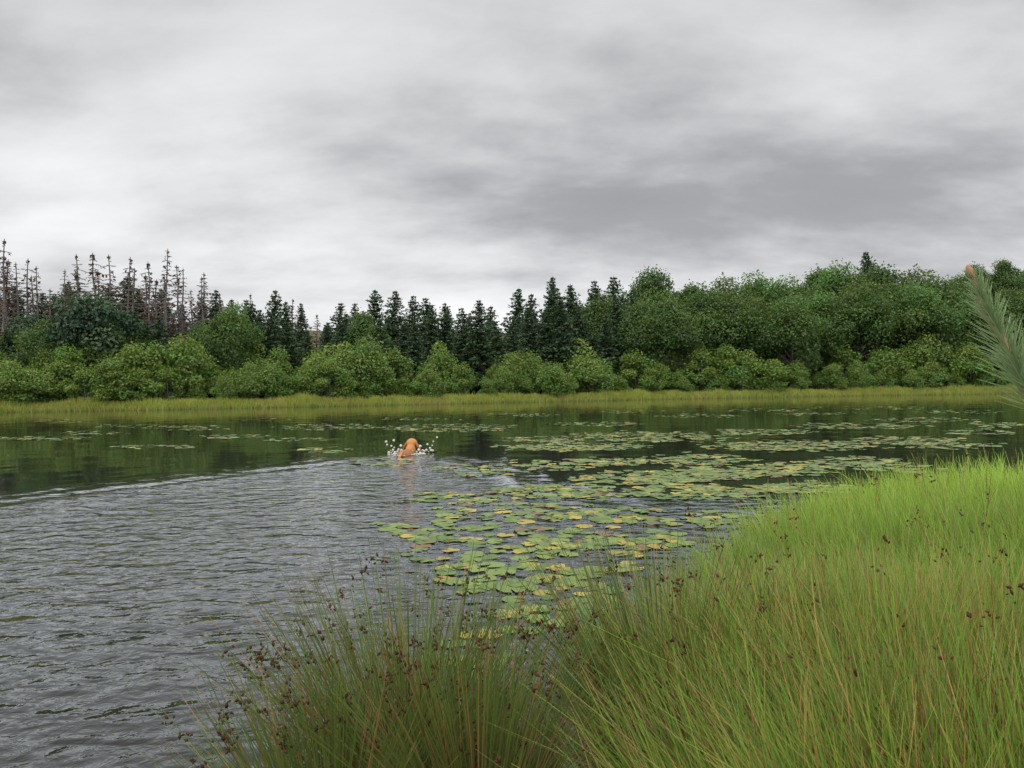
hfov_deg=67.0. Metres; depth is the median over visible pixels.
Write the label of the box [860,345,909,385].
bush
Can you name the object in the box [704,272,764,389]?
beech tree
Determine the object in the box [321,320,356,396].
spruce tree
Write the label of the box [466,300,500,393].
spruce tree
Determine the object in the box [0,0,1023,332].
sky
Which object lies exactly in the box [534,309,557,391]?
spruce tree
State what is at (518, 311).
spruce tree
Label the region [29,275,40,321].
dead spruce tree
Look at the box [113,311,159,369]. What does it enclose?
beech tree
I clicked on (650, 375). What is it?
bush
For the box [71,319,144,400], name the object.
beech tree
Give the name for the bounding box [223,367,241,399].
birch tree
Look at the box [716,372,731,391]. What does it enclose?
bush
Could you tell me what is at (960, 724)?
sedge grass
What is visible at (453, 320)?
spruce tree
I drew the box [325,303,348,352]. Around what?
spruce tree
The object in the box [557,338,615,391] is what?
bush
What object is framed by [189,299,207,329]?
spruce tree
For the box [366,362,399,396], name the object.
bush
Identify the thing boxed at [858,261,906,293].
beech tree
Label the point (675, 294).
beech tree
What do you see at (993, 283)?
beech tree
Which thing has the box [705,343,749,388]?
bush
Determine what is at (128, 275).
dead spruce tree
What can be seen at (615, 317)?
spruce tree
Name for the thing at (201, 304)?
dead spruce tree
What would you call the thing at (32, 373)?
birch tree
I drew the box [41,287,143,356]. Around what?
pine tree
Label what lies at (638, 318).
beech tree
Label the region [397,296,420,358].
spruce tree
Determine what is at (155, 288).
dead spruce tree
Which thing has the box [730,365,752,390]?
bush
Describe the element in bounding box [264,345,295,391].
bush
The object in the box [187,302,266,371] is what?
beech tree
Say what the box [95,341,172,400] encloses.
bush
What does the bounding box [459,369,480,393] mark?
birch tree
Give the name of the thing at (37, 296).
dead spruce tree
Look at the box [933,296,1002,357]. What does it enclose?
beech tree
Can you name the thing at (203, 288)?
dead spruce tree
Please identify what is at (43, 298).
spruce tree
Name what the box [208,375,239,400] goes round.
bush
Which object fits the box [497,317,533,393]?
spruce tree
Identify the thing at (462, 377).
bush
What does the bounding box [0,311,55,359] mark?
pine tree
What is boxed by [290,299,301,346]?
dead spruce tree
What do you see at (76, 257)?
dead spruce tree
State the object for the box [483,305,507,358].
spruce tree
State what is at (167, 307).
dead spruce tree
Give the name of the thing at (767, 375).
bush
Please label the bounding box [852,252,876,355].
spruce tree
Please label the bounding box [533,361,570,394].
bush
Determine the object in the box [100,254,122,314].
dead spruce tree
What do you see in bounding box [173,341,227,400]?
birch tree
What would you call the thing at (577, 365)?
bush
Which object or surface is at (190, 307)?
dead spruce tree
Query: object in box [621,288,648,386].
spruce tree
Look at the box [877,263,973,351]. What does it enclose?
beech tree
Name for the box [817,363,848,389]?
bush
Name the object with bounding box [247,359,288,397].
bush
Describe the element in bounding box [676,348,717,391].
bush
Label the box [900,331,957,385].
bush
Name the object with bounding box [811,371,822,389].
bush
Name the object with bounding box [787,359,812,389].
bush
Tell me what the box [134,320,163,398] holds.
spruce tree
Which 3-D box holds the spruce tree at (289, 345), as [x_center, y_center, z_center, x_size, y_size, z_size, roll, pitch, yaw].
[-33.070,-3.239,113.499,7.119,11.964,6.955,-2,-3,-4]
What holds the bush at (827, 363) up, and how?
on the terrain at (501, 337)
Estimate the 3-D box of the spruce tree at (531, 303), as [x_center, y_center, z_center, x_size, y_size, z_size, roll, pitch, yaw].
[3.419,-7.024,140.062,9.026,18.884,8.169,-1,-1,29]
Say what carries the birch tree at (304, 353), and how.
on the terrain at (501, 337)
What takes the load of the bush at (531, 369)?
on the terrain at (501, 337)
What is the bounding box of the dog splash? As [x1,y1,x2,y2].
[385,437,437,455]
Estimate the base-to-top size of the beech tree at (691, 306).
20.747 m
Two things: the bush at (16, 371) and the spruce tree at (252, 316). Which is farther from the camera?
the spruce tree at (252, 316)
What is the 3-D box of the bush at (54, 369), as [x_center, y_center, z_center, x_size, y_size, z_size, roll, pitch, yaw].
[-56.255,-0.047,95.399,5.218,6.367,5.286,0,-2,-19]
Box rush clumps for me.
[136,511,942,767]
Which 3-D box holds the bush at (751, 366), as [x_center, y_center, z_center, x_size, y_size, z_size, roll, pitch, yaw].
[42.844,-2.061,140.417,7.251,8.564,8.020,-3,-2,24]
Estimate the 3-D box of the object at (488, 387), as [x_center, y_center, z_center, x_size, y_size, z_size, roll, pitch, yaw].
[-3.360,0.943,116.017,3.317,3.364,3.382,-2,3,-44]
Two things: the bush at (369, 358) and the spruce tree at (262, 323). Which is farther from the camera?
the spruce tree at (262, 323)
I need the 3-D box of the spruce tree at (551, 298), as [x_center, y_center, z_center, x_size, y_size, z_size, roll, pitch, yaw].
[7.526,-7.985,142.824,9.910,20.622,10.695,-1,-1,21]
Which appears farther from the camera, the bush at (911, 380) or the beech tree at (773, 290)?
the beech tree at (773, 290)
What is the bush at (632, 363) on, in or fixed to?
on the terrain at (501, 337)
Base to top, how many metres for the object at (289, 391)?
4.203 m
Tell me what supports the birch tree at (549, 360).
on the terrain at (501, 337)
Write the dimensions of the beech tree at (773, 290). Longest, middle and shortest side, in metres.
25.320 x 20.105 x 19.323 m
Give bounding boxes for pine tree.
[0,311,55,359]
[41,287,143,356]
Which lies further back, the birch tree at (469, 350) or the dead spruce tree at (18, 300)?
the birch tree at (469, 350)
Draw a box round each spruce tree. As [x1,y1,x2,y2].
[0,239,17,400]
[0,257,16,336]
[0,259,14,324]
[0,285,30,326]
[0,330,17,366]
[8,262,25,322]
[13,323,25,366]
[14,260,36,324]
[28,266,47,322]
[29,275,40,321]
[30,293,54,323]
[41,289,54,321]
[45,294,61,315]
[51,284,76,333]
[56,271,71,317]
[62,282,73,308]
[65,273,85,398]
[66,254,88,334]
[78,253,108,302]
[89,270,105,317]
[99,283,118,311]
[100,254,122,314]
[111,278,151,326]
[116,257,141,314]
[121,268,145,326]
[129,289,168,343]
[133,274,158,339]
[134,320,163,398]
[137,263,164,330]
[143,317,177,399]
[146,279,169,333]
[146,289,186,340]
[151,249,179,343]
[157,275,176,344]
[168,265,190,347]
[168,304,191,346]
[173,270,191,344]
[180,291,199,337]
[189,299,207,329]
[193,276,210,326]
[194,273,210,326]
[203,290,227,324]
[215,294,222,397]
[226,299,238,310]
[239,299,256,323]
[241,304,268,398]
[254,313,290,398]
[257,310,268,348]
[263,289,282,344]
[263,321,303,396]
[274,302,302,358]
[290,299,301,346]
[293,303,312,349]
[294,331,315,369]
[311,315,321,349]
[315,322,334,353]
[317,324,332,350]
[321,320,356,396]
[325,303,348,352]
[344,304,360,332]
[365,290,399,348]
[372,320,395,396]
[379,291,414,356]
[391,319,410,378]
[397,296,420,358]
[400,322,428,394]
[411,297,442,359]
[418,305,452,393]
[433,303,456,373]
[440,309,458,344]
[447,307,482,394]
[465,313,475,344]
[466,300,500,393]
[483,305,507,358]
[487,322,506,360]
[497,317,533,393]
[498,289,527,351]
[516,294,545,352]
[516,307,547,393]
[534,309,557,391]
[537,276,565,335]
[539,286,569,343]
[540,296,579,392]
[563,285,595,354]
[567,307,595,388]
[584,280,603,356]
[592,315,622,392]
[599,294,638,389]
[603,275,626,312]
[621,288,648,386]
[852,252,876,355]
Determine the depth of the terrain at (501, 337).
164.22 m
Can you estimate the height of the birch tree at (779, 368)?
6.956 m
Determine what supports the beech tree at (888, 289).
on the terrain at (501, 337)
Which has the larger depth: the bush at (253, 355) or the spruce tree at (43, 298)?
the spruce tree at (43, 298)
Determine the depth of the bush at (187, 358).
99.33 m
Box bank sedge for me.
[0,383,1019,412]
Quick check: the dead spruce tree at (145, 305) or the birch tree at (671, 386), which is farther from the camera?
the birch tree at (671, 386)
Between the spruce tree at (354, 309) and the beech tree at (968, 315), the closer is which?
the spruce tree at (354, 309)
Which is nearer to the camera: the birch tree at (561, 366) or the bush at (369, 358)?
the bush at (369, 358)
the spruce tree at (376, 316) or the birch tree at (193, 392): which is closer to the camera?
the birch tree at (193, 392)
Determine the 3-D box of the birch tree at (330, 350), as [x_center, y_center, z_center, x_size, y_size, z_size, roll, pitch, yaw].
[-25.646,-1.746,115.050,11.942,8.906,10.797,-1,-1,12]
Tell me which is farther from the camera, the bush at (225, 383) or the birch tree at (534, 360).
the birch tree at (534, 360)
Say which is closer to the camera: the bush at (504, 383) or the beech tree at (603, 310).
the bush at (504, 383)
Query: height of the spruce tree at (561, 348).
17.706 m
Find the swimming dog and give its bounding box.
[397,438,420,457]
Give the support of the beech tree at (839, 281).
on the terrain at (501, 337)
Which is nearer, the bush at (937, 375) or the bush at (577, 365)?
the bush at (577, 365)
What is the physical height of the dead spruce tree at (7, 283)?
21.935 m
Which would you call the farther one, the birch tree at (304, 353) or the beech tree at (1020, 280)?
the beech tree at (1020, 280)
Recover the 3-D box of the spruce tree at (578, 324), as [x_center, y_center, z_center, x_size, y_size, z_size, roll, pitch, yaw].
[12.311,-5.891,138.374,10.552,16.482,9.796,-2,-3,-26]
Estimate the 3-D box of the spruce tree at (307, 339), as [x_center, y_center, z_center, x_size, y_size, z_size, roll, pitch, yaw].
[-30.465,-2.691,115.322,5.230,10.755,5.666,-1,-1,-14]
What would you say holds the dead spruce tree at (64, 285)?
on the terrain at (501, 337)
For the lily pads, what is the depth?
11.53 m
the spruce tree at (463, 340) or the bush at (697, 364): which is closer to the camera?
the spruce tree at (463, 340)
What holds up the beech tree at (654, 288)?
on the terrain at (501, 337)
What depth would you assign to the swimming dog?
20.00 m
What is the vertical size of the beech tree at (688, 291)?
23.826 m
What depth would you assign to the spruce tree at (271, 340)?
113.77 m
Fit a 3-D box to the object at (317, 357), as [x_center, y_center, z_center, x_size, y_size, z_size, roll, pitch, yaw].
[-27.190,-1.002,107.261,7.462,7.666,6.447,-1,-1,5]
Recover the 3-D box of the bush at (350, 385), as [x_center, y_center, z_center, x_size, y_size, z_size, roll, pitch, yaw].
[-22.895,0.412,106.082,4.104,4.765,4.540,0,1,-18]
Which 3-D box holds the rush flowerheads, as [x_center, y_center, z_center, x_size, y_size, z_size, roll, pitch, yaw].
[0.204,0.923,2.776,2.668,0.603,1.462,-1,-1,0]
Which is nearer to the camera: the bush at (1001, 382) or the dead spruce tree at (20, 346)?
the dead spruce tree at (20, 346)
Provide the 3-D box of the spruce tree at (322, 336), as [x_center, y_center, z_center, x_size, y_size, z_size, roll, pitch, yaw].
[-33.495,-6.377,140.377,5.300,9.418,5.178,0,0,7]
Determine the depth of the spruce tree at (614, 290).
157.66 m
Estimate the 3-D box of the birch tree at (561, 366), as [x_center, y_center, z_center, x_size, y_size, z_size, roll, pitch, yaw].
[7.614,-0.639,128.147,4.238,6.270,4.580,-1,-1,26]
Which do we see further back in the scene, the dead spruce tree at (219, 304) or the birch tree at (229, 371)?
the dead spruce tree at (219, 304)
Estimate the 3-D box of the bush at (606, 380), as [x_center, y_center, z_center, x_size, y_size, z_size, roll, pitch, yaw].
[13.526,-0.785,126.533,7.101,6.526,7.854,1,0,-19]
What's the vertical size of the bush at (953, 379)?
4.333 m
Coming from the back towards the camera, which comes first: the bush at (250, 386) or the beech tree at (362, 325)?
the beech tree at (362, 325)
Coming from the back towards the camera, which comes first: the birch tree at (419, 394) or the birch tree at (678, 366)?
the birch tree at (678, 366)
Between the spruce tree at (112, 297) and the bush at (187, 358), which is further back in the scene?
the spruce tree at (112, 297)
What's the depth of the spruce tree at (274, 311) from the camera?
135.35 m
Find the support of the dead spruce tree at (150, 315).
on the terrain at (501, 337)
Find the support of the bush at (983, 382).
on the terrain at (501, 337)
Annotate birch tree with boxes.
[0,352,8,390]
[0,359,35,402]
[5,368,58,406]
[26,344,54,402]
[26,364,46,400]
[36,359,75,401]
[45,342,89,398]
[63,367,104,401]
[71,344,116,396]
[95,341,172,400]
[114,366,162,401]
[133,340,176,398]
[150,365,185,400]
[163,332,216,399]
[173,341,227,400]
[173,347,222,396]
[185,378,206,399]
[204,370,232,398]
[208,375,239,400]
[210,353,243,371]
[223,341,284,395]
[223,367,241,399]
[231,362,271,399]
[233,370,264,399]
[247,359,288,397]
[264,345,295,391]
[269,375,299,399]
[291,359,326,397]
[292,345,323,371]
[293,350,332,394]
[295,342,365,382]
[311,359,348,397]
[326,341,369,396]
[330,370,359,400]
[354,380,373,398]
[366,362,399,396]
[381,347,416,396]
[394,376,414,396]
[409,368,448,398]
[411,371,432,396]
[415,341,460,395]
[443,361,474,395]
[452,336,495,371]
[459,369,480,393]
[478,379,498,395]
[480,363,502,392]
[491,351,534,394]
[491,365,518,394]
[505,348,548,393]
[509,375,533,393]
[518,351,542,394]
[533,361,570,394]
[540,352,559,386]
[544,361,567,390]
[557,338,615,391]
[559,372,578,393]
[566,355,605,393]
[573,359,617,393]
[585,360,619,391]
[608,380,619,391]
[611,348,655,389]
[614,378,631,392]
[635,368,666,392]
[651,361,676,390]
[665,361,688,389]
[668,370,687,389]
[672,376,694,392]
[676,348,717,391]
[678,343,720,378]
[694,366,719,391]
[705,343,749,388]
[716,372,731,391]
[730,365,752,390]
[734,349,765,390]
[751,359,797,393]
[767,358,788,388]
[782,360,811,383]
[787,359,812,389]
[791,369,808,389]
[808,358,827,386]
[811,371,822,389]
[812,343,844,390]
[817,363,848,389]
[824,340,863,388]
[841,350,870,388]
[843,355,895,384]
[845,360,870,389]
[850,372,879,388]
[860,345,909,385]
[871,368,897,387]
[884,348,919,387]
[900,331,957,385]
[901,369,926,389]
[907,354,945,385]
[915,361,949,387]
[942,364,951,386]
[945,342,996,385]
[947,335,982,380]
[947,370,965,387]
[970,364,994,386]
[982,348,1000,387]
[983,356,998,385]
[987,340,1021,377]
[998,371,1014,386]
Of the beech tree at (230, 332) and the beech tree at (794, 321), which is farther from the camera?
the beech tree at (794, 321)
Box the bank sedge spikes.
[548,442,1023,767]
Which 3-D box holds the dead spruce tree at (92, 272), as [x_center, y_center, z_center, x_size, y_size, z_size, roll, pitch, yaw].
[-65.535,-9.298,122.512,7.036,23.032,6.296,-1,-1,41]
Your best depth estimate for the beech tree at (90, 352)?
101.38 m
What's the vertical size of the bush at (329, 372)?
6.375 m
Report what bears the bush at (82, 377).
on the terrain at (501, 337)
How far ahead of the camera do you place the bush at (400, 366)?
116.05 m
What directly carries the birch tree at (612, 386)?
on the terrain at (501, 337)
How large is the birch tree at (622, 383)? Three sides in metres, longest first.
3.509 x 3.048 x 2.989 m
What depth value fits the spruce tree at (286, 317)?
121.15 m
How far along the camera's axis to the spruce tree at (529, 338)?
132.87 m
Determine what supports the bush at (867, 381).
on the terrain at (501, 337)
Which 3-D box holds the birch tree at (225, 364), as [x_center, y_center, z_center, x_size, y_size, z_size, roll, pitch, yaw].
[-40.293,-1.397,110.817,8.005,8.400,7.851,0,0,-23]
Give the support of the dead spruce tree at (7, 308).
on the terrain at (501, 337)
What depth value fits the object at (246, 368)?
102.09 m
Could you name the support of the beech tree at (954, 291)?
on the terrain at (501, 337)
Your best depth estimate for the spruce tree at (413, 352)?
121.24 m
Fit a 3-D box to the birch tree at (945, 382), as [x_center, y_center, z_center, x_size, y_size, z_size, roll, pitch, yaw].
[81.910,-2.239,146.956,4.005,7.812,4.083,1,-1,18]
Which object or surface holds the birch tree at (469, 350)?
on the terrain at (501, 337)
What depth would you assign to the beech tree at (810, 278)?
172.71 m
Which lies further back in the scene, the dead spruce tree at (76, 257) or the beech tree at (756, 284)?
the beech tree at (756, 284)
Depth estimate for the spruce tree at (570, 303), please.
152.11 m
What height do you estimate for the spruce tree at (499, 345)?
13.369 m
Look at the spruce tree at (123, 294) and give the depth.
132.52 m
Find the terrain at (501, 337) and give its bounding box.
[29,329,1010,767]
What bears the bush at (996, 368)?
on the terrain at (501, 337)
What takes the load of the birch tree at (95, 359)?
on the terrain at (501, 337)
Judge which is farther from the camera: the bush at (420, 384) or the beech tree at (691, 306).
the beech tree at (691, 306)
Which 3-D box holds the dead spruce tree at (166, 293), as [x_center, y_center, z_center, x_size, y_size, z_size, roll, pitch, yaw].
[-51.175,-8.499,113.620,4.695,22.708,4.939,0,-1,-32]
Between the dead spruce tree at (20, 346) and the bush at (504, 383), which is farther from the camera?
the bush at (504, 383)
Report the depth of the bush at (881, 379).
141.10 m
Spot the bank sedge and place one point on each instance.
(154, 403)
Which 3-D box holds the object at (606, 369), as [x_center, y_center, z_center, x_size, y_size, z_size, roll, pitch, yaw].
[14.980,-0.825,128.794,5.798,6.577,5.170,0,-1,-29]
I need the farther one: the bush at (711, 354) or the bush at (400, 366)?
the bush at (711, 354)
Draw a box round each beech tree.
[1,316,76,372]
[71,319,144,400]
[72,334,111,362]
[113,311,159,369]
[175,322,221,361]
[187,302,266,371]
[334,307,391,395]
[567,289,628,358]
[608,300,677,365]
[619,264,676,318]
[641,294,709,389]
[670,288,680,299]
[671,279,719,362]
[676,289,732,365]
[686,287,770,358]
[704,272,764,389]
[712,293,790,389]
[736,269,786,355]
[745,293,832,387]
[752,274,824,388]
[791,288,871,389]
[792,263,837,350]
[802,258,891,388]
[807,279,919,364]
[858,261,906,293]
[860,278,930,356]
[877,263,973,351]
[884,282,973,364]
[907,287,992,386]
[924,274,985,338]
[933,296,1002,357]
[948,261,1003,300]
[958,284,1023,362]
[984,258,1023,296]
[993,288,1023,340]
[1011,270,1023,294]
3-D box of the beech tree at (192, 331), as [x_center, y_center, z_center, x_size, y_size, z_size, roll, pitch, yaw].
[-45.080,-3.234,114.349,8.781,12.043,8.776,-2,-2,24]
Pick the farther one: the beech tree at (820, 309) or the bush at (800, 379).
the beech tree at (820, 309)
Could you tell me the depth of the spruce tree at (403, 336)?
124.91 m
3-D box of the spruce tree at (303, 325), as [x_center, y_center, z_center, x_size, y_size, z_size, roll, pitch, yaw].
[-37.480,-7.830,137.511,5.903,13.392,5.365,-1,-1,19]
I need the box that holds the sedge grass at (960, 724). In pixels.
[477,441,1023,767]
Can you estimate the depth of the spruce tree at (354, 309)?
128.87 m
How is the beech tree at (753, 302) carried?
on the terrain at (501, 337)
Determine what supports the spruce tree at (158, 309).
on the terrain at (501, 337)
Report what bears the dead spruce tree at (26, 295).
on the terrain at (501, 337)
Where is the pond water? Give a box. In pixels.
[0,394,1023,767]
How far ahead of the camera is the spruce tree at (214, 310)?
124.73 m
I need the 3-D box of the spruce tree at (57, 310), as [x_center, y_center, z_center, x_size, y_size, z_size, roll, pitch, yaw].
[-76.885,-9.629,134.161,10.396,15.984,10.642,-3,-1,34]
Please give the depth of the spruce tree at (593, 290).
152.39 m
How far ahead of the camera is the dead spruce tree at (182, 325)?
125.17 m
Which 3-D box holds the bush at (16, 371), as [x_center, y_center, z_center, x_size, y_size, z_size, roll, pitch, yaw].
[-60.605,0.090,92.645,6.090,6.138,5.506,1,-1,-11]
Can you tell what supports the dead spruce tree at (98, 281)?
on the terrain at (501, 337)
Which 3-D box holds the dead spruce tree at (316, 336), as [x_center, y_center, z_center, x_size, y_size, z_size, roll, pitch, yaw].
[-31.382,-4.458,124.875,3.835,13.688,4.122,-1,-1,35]
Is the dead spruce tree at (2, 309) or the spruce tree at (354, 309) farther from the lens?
the spruce tree at (354, 309)
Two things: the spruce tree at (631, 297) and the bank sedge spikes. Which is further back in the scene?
the spruce tree at (631, 297)
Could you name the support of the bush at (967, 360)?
on the terrain at (501, 337)
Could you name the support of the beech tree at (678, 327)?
on the terrain at (501, 337)
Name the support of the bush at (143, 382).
on the terrain at (501, 337)
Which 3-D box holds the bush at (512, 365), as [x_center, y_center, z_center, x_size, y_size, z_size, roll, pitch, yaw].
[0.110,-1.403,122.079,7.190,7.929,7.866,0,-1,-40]
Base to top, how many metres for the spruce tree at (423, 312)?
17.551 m
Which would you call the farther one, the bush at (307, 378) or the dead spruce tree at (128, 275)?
the dead spruce tree at (128, 275)
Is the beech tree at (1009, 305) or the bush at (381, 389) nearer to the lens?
the bush at (381, 389)
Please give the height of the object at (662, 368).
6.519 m
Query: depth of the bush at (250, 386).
100.19 m
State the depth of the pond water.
9.82 m
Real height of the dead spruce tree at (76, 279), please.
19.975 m
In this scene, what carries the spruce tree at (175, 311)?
on the terrain at (501, 337)
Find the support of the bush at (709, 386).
on the terrain at (501, 337)
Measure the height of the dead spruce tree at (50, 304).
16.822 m
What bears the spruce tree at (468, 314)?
on the terrain at (501, 337)
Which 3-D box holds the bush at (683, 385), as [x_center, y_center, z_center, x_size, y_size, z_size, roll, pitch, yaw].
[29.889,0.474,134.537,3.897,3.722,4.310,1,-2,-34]
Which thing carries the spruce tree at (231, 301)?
on the terrain at (501, 337)
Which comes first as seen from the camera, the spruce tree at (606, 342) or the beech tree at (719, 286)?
the spruce tree at (606, 342)
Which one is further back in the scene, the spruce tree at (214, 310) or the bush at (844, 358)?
the bush at (844, 358)
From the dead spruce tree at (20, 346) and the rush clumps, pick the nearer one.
the rush clumps
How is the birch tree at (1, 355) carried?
on the terrain at (501, 337)
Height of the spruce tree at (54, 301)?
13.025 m
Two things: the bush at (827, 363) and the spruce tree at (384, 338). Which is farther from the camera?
the bush at (827, 363)
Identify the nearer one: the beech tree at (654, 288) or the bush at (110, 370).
the bush at (110, 370)
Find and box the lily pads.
[1,406,1023,672]
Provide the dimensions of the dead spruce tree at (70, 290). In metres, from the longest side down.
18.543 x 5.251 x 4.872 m
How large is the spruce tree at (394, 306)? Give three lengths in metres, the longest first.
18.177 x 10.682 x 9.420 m
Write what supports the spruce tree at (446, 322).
on the terrain at (501, 337)
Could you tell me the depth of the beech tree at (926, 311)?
146.41 m
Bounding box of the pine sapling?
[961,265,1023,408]
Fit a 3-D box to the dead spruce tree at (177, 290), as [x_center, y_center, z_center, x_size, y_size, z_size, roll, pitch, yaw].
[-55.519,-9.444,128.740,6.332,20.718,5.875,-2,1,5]
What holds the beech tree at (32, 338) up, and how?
on the terrain at (501, 337)
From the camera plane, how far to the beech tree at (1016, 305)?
146.36 m
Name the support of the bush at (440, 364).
on the terrain at (501, 337)
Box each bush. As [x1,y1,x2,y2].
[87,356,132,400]
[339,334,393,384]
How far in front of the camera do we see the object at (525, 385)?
119.62 m
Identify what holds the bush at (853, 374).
on the terrain at (501, 337)
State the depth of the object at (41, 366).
97.68 m
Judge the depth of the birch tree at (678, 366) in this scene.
148.63 m
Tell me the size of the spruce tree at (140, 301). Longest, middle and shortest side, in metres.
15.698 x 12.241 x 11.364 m
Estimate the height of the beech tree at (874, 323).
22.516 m
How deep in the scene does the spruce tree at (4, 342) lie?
101.99 m
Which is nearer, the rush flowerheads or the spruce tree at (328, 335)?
the rush flowerheads
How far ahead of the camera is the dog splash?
20.08 m
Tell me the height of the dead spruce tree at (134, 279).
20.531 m
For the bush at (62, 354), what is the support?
on the terrain at (501, 337)
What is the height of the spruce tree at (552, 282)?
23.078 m
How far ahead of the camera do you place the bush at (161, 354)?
99.27 m
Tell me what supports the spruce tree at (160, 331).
on the terrain at (501, 337)
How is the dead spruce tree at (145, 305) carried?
on the terrain at (501, 337)
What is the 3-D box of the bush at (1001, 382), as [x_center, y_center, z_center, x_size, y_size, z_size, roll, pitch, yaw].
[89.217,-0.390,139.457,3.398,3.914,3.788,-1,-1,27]
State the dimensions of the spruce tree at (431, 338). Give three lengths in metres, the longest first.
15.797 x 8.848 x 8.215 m
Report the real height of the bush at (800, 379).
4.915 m
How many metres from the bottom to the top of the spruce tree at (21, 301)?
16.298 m
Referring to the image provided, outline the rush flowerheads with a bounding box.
[161,547,948,767]

